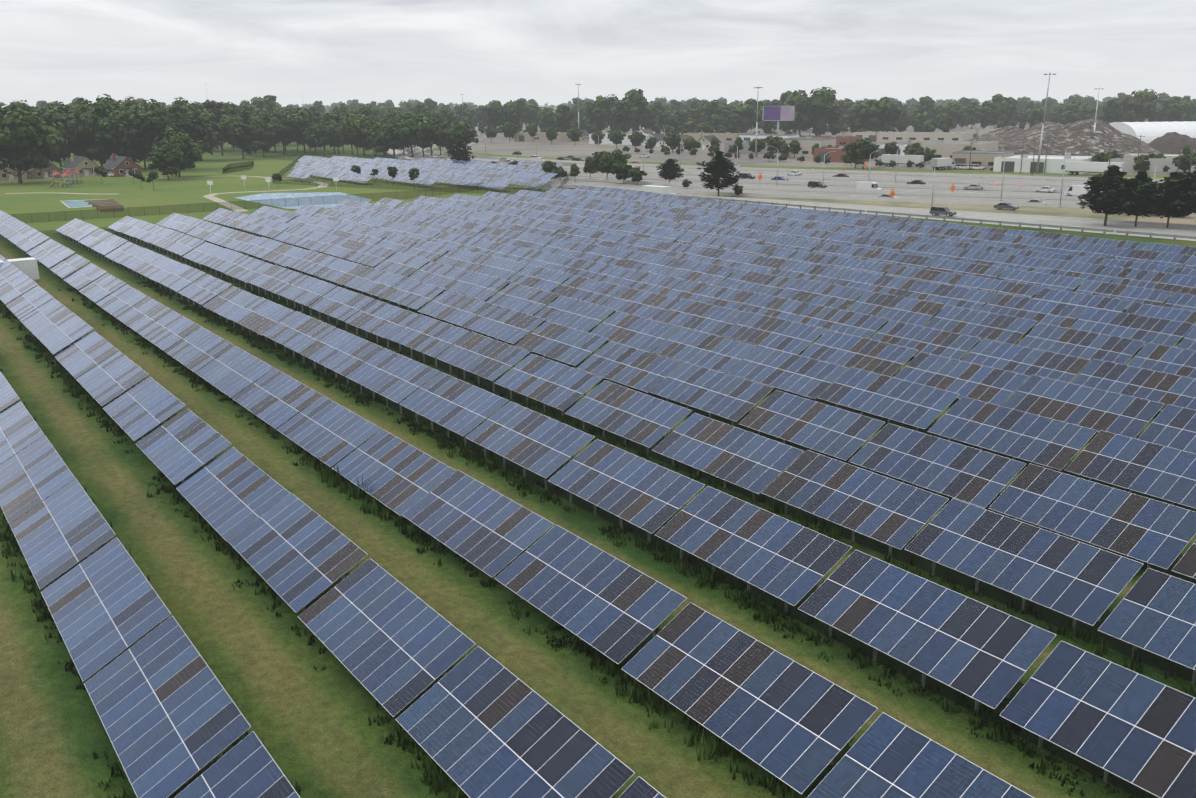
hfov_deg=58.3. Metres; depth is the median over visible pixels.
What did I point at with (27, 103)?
tree
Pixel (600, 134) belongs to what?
tree
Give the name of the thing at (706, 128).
tree
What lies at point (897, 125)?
tree
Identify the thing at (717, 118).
tree
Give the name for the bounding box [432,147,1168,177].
frontage grass
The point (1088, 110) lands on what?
tree
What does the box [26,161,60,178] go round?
brown house
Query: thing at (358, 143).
tree
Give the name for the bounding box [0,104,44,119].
tree
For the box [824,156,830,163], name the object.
tree
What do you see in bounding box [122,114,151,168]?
tree
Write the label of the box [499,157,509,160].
sedan
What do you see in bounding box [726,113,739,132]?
tree
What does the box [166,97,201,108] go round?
tree
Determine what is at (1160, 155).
tree
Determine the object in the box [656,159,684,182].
tree
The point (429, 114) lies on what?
tree
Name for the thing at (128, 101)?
tree
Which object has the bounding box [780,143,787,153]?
tree
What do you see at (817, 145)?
tree
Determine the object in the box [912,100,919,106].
tree
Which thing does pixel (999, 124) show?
tree
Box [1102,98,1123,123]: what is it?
tree
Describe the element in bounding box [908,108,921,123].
tree
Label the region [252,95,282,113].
tree
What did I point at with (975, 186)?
sedan
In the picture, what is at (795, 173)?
sedan
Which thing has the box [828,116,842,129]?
tree
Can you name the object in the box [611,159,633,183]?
tree
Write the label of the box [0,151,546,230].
park lawn
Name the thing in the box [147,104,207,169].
tree
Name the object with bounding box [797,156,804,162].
tree
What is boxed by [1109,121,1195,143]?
fabric dome
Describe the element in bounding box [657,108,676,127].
tree
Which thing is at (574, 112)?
tree
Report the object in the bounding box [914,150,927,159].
tree
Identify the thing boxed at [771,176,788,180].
sedan
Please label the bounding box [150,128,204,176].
tree
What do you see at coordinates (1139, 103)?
tree
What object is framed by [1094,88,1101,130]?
mast
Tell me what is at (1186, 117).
tree
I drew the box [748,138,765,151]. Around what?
tree
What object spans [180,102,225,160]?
tree
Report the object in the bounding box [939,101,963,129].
tree
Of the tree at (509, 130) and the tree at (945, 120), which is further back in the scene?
the tree at (945, 120)
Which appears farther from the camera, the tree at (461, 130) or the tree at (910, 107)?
the tree at (910, 107)
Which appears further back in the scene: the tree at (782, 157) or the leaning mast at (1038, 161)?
the tree at (782, 157)
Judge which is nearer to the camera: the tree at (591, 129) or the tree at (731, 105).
the tree at (591, 129)
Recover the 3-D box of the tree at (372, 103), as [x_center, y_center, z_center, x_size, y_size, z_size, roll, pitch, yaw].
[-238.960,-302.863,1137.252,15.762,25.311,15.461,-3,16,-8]
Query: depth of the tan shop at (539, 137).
632.58 m
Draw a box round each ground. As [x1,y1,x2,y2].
[0,102,1195,797]
[437,122,1185,175]
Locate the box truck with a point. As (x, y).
(943, 163)
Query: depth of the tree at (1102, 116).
810.78 m
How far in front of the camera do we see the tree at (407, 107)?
1045.70 m
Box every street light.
[643,140,643,169]
[767,146,777,186]
[822,151,835,187]
[922,163,934,206]
[999,156,1004,200]
[1059,145,1077,207]
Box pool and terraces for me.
[60,199,123,211]
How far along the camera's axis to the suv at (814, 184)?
284.71 m
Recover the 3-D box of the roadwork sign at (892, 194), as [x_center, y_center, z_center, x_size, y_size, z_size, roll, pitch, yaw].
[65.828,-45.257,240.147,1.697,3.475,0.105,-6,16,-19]
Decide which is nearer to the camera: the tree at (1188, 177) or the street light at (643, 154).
the tree at (1188, 177)
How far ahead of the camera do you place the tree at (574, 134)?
572.92 m
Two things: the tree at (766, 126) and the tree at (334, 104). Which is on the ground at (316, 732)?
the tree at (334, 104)
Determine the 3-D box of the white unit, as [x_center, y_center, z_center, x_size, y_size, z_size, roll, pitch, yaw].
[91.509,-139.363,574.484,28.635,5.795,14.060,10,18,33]
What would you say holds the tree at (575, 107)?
on the yard ground at (500, 144)
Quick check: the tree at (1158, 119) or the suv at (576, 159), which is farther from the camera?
the tree at (1158, 119)
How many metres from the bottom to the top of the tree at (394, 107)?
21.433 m
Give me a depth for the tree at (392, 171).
302.04 m
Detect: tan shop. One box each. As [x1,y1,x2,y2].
[514,132,571,141]
[952,149,1014,169]
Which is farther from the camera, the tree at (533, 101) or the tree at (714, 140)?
the tree at (533, 101)
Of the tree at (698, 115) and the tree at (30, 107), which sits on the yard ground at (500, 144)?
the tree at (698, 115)
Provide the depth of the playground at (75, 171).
319.42 m
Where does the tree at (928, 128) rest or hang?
on the yard ground at (500, 144)
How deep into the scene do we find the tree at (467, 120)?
703.16 m
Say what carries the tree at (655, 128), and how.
on the yard ground at (500, 144)
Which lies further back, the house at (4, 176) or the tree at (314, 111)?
the tree at (314, 111)
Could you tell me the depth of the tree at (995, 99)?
831.05 m
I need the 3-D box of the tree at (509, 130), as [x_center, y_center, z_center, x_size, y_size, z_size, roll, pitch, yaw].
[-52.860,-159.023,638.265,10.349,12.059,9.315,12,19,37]
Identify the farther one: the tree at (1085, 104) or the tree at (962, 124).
the tree at (1085, 104)
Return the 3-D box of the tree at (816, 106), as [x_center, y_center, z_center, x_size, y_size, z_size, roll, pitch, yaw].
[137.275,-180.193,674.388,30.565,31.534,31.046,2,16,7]
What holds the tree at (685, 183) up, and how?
on the freeway
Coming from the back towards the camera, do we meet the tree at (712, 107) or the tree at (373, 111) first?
the tree at (712, 107)
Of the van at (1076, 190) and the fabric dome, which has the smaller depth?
the van at (1076, 190)
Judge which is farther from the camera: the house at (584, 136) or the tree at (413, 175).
the house at (584, 136)
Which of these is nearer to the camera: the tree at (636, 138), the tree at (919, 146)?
the tree at (919, 146)
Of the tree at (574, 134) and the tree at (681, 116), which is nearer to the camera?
the tree at (574, 134)
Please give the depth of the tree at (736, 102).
1283.68 m
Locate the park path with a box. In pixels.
[6,176,327,211]
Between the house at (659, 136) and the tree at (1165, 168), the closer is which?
the tree at (1165, 168)
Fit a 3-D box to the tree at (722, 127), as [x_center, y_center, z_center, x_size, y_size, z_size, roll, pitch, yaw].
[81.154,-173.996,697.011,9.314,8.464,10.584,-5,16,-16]
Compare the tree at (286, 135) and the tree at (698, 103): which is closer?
the tree at (286, 135)
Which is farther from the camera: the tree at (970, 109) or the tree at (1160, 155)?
the tree at (970, 109)
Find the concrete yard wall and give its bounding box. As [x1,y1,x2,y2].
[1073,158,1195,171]
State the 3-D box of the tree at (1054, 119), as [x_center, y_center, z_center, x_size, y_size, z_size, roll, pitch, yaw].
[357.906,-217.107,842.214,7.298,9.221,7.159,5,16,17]
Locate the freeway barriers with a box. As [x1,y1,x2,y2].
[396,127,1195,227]
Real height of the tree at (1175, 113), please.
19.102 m
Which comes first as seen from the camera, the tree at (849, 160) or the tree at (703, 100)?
the tree at (849, 160)
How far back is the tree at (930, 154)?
388.95 m
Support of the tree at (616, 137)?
on the yard ground at (500, 144)
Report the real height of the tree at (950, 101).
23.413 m
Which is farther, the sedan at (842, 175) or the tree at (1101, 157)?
the tree at (1101, 157)
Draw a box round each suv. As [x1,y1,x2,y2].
[530,155,541,158]
[572,157,583,160]
[739,173,755,178]
[807,181,826,187]
[929,206,956,216]
[956,164,970,169]
[970,164,984,169]
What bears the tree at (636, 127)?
on the yard ground at (500, 144)
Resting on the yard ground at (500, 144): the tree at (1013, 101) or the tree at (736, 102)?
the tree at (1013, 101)
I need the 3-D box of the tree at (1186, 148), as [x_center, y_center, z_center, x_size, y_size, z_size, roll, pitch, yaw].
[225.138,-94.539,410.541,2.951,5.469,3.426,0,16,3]
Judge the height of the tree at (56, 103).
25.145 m
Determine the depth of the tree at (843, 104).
827.47 m
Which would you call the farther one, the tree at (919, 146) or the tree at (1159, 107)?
the tree at (1159, 107)
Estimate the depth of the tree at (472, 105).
1835.19 m
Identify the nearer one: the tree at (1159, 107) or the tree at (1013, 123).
the tree at (1013, 123)
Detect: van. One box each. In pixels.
[857,181,881,189]
[1064,185,1090,195]
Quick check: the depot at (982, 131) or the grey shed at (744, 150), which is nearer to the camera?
the grey shed at (744, 150)
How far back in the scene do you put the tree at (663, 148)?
475.60 m
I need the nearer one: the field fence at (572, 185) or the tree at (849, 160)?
the field fence at (572, 185)
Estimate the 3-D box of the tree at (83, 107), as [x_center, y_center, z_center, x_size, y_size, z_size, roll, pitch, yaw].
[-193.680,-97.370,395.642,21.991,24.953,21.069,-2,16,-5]
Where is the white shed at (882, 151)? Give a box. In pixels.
[877,144,906,155]
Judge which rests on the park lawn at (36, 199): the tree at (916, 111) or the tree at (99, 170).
the tree at (99, 170)
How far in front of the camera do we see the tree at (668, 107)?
951.62 m
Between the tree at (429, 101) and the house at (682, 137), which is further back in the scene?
the tree at (429, 101)
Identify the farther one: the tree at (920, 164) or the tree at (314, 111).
the tree at (314, 111)
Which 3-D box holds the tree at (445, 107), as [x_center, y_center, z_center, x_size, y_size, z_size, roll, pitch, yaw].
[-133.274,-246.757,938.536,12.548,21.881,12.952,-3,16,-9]
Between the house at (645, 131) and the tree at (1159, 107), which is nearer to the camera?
the house at (645, 131)
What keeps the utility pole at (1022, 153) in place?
on the yard ground at (500, 144)
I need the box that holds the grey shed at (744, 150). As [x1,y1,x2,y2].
[724,141,780,154]
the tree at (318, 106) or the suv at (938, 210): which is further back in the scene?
the tree at (318, 106)
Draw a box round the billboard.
[762,106,794,136]
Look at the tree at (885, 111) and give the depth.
659.85 m
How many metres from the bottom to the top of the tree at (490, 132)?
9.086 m
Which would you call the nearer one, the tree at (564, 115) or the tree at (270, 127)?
the tree at (270, 127)
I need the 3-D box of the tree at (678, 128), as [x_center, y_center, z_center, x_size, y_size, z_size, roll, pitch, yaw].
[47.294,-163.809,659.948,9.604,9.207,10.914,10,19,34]
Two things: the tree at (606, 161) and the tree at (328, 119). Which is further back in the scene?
the tree at (328, 119)
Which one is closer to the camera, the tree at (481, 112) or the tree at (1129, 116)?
the tree at (1129, 116)
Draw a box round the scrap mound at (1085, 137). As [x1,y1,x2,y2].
[966,119,1160,157]
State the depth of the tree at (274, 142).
517.40 m
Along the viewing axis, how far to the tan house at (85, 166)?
354.84 m
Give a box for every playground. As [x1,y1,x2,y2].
[48,171,71,187]
[59,169,81,184]
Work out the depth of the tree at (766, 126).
706.67 m
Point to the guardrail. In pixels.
(1039, 225)
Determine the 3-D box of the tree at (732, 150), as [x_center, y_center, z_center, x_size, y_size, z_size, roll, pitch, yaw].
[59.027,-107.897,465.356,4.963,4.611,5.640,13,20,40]
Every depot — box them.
[914,140,998,161]
[967,128,1024,137]
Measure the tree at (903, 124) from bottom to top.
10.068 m
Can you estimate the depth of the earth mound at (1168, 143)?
422.96 m
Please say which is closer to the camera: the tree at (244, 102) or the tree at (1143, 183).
the tree at (1143, 183)
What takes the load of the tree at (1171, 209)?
on the freeway
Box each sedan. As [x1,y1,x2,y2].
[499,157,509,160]
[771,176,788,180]
[785,171,801,175]
[832,173,848,176]
[878,194,899,197]
[907,180,925,183]
[963,184,982,189]
[994,202,1018,209]
[1027,199,1046,204]
[1034,186,1055,192]
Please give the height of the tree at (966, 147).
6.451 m
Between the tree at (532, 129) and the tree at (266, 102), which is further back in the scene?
the tree at (266, 102)
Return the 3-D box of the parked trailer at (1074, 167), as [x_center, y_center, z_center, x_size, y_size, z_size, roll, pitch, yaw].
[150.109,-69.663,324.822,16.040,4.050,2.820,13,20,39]
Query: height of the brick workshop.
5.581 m
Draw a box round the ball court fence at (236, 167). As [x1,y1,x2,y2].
[222,161,253,173]
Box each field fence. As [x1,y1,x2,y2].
[9,182,481,222]
[507,180,1080,237]
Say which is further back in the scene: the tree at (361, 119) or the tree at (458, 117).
the tree at (458, 117)
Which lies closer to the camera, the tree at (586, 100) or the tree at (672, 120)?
the tree at (672, 120)
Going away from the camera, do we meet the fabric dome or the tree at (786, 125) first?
the fabric dome
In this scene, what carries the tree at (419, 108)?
on the yard ground at (500, 144)
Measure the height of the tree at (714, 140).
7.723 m
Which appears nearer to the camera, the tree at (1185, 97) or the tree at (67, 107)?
the tree at (67, 107)
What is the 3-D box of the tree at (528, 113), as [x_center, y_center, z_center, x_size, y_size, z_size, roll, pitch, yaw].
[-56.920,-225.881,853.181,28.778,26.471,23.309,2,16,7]
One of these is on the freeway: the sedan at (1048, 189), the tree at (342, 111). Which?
the sedan at (1048, 189)
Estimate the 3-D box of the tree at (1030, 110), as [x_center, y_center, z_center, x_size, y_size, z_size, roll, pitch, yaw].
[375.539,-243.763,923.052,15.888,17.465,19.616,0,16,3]
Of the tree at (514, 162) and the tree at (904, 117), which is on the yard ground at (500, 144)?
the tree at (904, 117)
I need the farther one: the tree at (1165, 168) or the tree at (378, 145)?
the tree at (378, 145)
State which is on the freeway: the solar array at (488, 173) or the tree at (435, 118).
the tree at (435, 118)
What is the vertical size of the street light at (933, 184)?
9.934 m
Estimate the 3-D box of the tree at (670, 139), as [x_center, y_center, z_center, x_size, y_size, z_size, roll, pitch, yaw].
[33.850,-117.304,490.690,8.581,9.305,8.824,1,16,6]
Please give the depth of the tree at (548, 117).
762.20 m
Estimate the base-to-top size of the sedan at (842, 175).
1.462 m
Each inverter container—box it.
[0,257,38,280]
[642,185,670,196]
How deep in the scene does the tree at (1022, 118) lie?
847.47 m
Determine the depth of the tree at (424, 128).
458.19 m
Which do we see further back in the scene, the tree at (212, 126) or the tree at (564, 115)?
the tree at (564, 115)
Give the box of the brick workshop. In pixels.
[813,146,868,162]
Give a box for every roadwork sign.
[889,189,894,204]
[950,183,955,193]
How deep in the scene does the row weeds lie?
55.89 m
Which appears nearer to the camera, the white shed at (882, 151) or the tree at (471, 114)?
the white shed at (882, 151)
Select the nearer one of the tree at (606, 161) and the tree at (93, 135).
the tree at (606, 161)
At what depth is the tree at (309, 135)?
489.94 m
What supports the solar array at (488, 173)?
on the park lawn at (36, 199)
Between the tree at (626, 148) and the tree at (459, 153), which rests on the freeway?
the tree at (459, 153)
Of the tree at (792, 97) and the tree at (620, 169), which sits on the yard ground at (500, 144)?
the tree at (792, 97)
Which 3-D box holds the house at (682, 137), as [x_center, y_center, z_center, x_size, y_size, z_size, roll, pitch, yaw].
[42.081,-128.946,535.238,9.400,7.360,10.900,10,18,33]
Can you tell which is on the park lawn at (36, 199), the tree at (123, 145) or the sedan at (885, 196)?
the tree at (123, 145)
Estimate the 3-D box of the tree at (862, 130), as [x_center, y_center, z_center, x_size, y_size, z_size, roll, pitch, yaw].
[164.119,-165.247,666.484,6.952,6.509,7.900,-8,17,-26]
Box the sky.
[0,0,1195,107]
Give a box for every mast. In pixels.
[575,84,580,127]
[754,87,762,156]
[1036,73,1055,173]
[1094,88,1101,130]
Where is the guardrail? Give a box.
[372,147,1195,239]
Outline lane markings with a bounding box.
[395,148,1195,240]
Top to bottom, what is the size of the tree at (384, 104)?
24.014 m
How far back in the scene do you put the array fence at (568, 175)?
304.85 m
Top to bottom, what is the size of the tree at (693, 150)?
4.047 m
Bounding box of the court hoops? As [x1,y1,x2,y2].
[207,176,338,191]
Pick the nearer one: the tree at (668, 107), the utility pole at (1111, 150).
the utility pole at (1111, 150)
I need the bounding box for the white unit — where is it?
[739,133,798,140]
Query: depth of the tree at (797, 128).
708.29 m
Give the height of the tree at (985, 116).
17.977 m
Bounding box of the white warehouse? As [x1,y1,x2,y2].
[993,154,1092,173]
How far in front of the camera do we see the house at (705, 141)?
518.57 m
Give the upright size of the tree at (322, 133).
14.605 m
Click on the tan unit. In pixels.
(726, 137)
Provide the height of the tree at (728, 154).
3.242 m
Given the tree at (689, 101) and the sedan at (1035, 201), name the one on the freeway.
the sedan at (1035, 201)
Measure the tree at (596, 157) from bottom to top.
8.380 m
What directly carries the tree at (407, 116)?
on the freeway
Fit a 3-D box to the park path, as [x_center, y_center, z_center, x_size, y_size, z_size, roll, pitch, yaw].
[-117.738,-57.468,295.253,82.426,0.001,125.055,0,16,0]
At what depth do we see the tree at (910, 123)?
799.40 m
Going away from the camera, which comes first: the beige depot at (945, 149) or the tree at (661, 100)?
the beige depot at (945, 149)
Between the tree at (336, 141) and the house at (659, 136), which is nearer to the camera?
the tree at (336, 141)
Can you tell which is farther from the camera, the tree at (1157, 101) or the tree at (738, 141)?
the tree at (1157, 101)
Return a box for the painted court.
[235,192,371,208]
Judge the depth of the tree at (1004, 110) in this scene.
822.82 m
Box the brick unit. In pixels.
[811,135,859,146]
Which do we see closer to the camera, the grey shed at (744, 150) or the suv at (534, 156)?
the suv at (534, 156)
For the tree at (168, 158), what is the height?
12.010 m
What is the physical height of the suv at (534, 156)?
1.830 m
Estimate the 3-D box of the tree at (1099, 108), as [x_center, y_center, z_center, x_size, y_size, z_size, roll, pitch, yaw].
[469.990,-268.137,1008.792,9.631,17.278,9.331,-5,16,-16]
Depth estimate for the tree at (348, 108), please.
789.03 m
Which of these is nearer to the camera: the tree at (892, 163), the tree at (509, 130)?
the tree at (892, 163)
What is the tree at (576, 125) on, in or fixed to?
on the yard ground at (500, 144)
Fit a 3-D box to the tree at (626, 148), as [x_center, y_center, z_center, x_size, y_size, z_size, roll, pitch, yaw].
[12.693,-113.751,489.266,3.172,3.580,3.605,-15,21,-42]
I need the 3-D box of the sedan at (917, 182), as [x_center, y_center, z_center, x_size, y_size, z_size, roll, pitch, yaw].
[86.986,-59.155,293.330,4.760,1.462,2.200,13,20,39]
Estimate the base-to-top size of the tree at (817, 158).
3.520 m
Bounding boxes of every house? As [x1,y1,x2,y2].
[0,159,26,180]
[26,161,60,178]
[60,153,100,176]
[103,153,141,176]
[575,130,588,141]
[638,127,652,133]
[644,132,666,146]
[676,133,689,148]
[696,133,721,149]
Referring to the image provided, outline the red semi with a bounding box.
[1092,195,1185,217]
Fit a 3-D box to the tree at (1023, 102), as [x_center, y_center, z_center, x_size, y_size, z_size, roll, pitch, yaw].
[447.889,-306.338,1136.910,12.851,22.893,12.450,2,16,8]
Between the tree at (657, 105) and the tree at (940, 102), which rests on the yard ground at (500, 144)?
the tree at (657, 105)
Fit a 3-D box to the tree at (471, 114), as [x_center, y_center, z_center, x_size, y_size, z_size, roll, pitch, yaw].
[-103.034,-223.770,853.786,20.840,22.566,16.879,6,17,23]
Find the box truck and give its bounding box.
[931,158,956,169]
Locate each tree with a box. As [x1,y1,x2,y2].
[0,102,67,183]
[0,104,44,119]
[7,100,78,162]
[10,100,44,110]
[36,101,51,107]
[39,102,62,109]
[51,101,73,106]
[54,100,92,156]
[54,107,78,169]
[65,98,93,112]
[68,101,133,166]
[93,97,148,156]
[94,166,107,184]
[96,94,124,106]
[111,96,139,110]
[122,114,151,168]
[124,109,188,149]
[128,170,135,183]
[135,172,145,181]
[137,100,152,112]
[139,99,166,117]
[146,141,186,179]
[146,172,158,189]
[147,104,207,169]
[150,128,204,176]
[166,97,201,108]
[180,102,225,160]
[199,99,241,155]
[219,108,265,158]
[240,100,255,106]
[242,104,271,119]
[250,112,269,119]
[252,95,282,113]
[254,112,283,156]
[258,112,280,151]
[270,112,297,154]
[271,105,293,144]
[271,173,281,181]
[285,107,318,152]
[302,104,311,108]
[303,125,322,154]
[309,107,320,116]
[313,100,324,112]
[314,123,332,155]
[315,115,325,150]
[318,111,344,152]
[326,106,351,116]
[327,123,344,153]
[329,102,336,110]
[334,103,355,113]
[334,120,359,155]
[338,107,378,154]
[342,123,366,155]
[350,99,359,107]
[351,165,360,173]
[356,106,378,118]
[361,122,381,156]
[365,101,379,108]
[365,104,385,114]
[367,124,388,156]
[370,169,378,175]
[377,121,411,157]
[379,102,393,110]
[379,107,401,119]
[379,114,399,154]
[384,105,400,113]
[386,166,397,185]
[394,112,416,154]
[397,112,419,156]
[398,101,415,106]
[398,102,414,114]
[404,115,434,156]
[408,168,419,186]
[409,103,435,115]
[421,111,434,147]
[424,98,436,110]
[430,115,442,154]
[432,120,449,154]
[434,123,453,156]
[435,109,456,124]
[439,104,450,110]
[443,121,478,145]
[446,140,473,160]
[453,103,478,126]
[454,114,460,121]
[462,117,474,129]
[467,102,477,109]
[476,105,487,127]
[477,121,483,134]
[483,127,497,142]
[485,102,504,136]
[499,121,518,141]
[502,102,507,117]
[504,105,521,138]
[507,98,542,124]
[508,160,517,164]
[528,99,537,106]
[528,122,537,137]
[538,107,557,128]
[541,160,556,172]
[545,127,558,144]
[550,166,567,180]
[554,104,574,131]
[566,127,583,145]
[569,120,584,129]
[570,103,587,128]
[570,108,576,123]
[570,164,579,176]
[572,97,583,104]
[574,112,581,123]
[581,117,587,129]
[582,98,594,103]
[583,94,617,131]
[583,109,588,117]
[583,156,596,177]
[585,124,598,133]
[591,131,605,142]
[593,151,609,172]
[597,153,615,178]
[607,130,626,147]
[607,149,630,162]
[610,97,639,132]
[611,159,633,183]
[622,146,629,151]
[625,88,651,131]
[627,131,645,145]
[627,166,646,184]
[632,121,639,130]
[637,105,659,128]
[646,136,658,146]
[648,124,660,133]
[650,96,667,105]
[653,101,665,110]
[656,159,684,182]
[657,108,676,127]
[661,145,669,151]
[662,125,675,135]
[663,105,673,112]
[663,132,680,151]
[664,113,680,128]
[669,99,682,110]
[671,125,681,133]
[673,109,691,120]
[676,110,688,129]
[676,147,683,153]
[681,103,689,110]
[681,118,696,132]
[681,179,691,186]
[683,137,694,153]
[684,97,698,105]
[687,100,702,112]
[689,107,705,127]
[690,147,697,154]
[691,99,708,122]
[696,122,712,132]
[696,150,742,195]
[702,99,728,122]
[709,113,727,130]
[710,137,719,153]
[713,145,719,152]
[714,129,725,132]
[715,125,727,131]
[718,97,727,104]
[718,102,735,108]
[723,152,731,157]
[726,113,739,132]
[727,98,768,132]
[728,146,736,154]
[730,100,738,106]
[732,185,742,196]
[733,137,743,152]
[737,126,744,132]
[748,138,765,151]
[752,106,773,133]
[761,136,772,142]
[763,150,775,158]
[767,136,785,155]
[771,91,792,105]
[772,105,801,131]
[778,154,786,160]
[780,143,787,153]
[782,90,807,135]
[788,140,801,157]
[792,86,840,135]
[792,126,806,133]
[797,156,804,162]
[811,143,819,154]
[814,155,820,162]
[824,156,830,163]
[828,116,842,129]
[829,124,839,134]
[837,99,854,117]
[839,114,850,131]
[840,154,848,163]
[842,123,848,131]
[842,143,857,167]
[845,100,865,114]
[846,138,879,168]
[846,157,858,165]
[848,99,878,130]
[849,112,862,131]
[852,102,869,130]
[856,128,866,131]
[856,159,862,165]
[867,97,900,131]
[875,159,883,165]
[884,141,898,153]
[885,113,902,130]
[885,126,896,131]
[889,160,897,167]
[892,100,907,110]
[898,110,908,125]
[898,120,906,131]
[905,98,915,104]
[905,104,916,112]
[905,112,912,128]
[906,142,923,153]
[906,145,925,154]
[907,160,914,166]
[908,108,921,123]
[911,112,928,131]
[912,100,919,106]
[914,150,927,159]
[915,161,924,168]
[916,121,930,131]
[919,96,935,114]
[921,124,934,131]
[924,147,936,160]
[927,118,938,128]
[930,105,941,121]
[934,100,944,106]
[936,112,954,131]
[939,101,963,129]
[946,99,960,104]
[958,106,965,127]
[959,97,971,106]
[960,101,982,128]
[962,146,975,150]
[973,106,994,128]
[982,94,1010,128]
[993,100,1016,126]
[996,120,1003,127]
[1008,97,1018,120]
[1010,110,1020,123]
[1010,121,1016,125]
[1016,112,1026,124]
[1018,122,1025,128]
[1019,99,1027,115]
[1023,102,1034,123]
[1025,105,1046,116]
[1027,108,1045,127]
[1035,98,1052,112]
[1048,97,1055,111]
[1049,116,1058,122]
[1050,103,1066,121]
[1050,111,1060,120]
[1060,110,1081,123]
[1060,118,1066,123]
[1063,94,1082,103]
[1063,102,1083,116]
[1064,101,1095,119]
[1075,165,1140,225]
[1081,103,1095,117]
[1082,95,1098,106]
[1092,152,1111,161]
[1095,104,1103,112]
[1098,113,1105,121]
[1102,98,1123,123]
[1106,150,1121,157]
[1112,92,1131,98]
[1113,170,1162,226]
[1119,89,1158,121]
[1122,109,1135,121]
[1133,154,1149,170]
[1143,97,1160,121]
[1145,152,1157,157]
[1146,171,1193,227]
[1153,115,1161,121]
[1155,104,1162,111]
[1155,153,1165,157]
[1157,92,1169,100]
[1157,96,1184,121]
[1159,163,1195,215]
[1163,165,1169,171]
[1165,103,1184,121]
[1172,154,1195,171]
[1179,95,1191,102]
[1180,98,1195,115]
[1180,114,1192,121]
[1182,145,1190,154]
[1183,152,1195,166]
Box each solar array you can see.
[0,185,1195,797]
[288,155,562,191]
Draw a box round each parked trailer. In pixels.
[881,154,923,166]
[1065,161,1123,174]
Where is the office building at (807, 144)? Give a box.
[781,137,835,157]
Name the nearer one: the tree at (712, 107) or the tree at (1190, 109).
the tree at (712, 107)
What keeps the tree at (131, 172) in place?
on the park lawn at (36, 199)
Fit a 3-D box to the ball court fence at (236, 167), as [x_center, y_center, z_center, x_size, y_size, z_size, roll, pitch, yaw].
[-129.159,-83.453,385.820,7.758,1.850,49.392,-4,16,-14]
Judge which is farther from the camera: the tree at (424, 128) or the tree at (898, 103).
the tree at (898, 103)
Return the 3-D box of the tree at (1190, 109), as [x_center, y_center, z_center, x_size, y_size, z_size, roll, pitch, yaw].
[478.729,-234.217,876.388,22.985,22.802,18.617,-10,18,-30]
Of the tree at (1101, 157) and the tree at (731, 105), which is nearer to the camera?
the tree at (1101, 157)
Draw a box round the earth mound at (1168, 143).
[1148,132,1195,153]
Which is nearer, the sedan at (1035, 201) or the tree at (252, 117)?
the sedan at (1035, 201)
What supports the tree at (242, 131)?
on the park lawn at (36, 199)
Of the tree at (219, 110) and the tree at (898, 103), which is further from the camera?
the tree at (898, 103)
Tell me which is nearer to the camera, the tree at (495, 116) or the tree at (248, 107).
the tree at (248, 107)
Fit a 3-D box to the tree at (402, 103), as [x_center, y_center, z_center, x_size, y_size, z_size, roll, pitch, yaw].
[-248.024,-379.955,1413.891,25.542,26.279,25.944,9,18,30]
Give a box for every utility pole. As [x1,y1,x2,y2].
[1020,139,1027,172]
[1031,139,1035,175]
[1044,139,1051,172]
[1107,141,1112,169]
[1177,142,1181,171]
[1189,143,1194,171]
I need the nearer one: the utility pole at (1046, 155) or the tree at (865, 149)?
the utility pole at (1046, 155)
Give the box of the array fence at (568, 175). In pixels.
[272,156,576,193]
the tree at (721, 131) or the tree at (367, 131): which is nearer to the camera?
the tree at (367, 131)
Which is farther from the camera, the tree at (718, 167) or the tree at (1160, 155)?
the tree at (1160, 155)
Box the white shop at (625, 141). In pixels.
[589,133,649,144]
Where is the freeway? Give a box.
[384,123,1195,240]
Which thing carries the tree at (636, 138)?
on the yard ground at (500, 144)
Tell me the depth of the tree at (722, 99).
1440.80 m
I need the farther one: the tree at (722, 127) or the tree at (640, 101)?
the tree at (640, 101)
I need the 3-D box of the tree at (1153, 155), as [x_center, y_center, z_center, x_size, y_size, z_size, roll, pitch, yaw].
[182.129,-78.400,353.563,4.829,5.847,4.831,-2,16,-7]
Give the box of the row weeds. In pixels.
[0,266,1195,797]
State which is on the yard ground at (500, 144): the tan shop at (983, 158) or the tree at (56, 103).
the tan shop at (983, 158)
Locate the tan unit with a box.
[683,132,746,142]
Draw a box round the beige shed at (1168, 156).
[1124,153,1182,158]
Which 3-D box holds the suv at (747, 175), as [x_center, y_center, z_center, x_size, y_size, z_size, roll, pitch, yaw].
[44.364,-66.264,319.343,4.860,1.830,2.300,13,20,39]
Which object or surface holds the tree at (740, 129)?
on the yard ground at (500, 144)
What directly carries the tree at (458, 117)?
on the yard ground at (500, 144)
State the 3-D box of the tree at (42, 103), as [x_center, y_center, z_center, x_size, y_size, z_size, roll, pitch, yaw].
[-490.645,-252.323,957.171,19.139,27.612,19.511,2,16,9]
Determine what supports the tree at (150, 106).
on the park lawn at (36, 199)
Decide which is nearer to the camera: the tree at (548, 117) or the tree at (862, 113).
the tree at (862, 113)

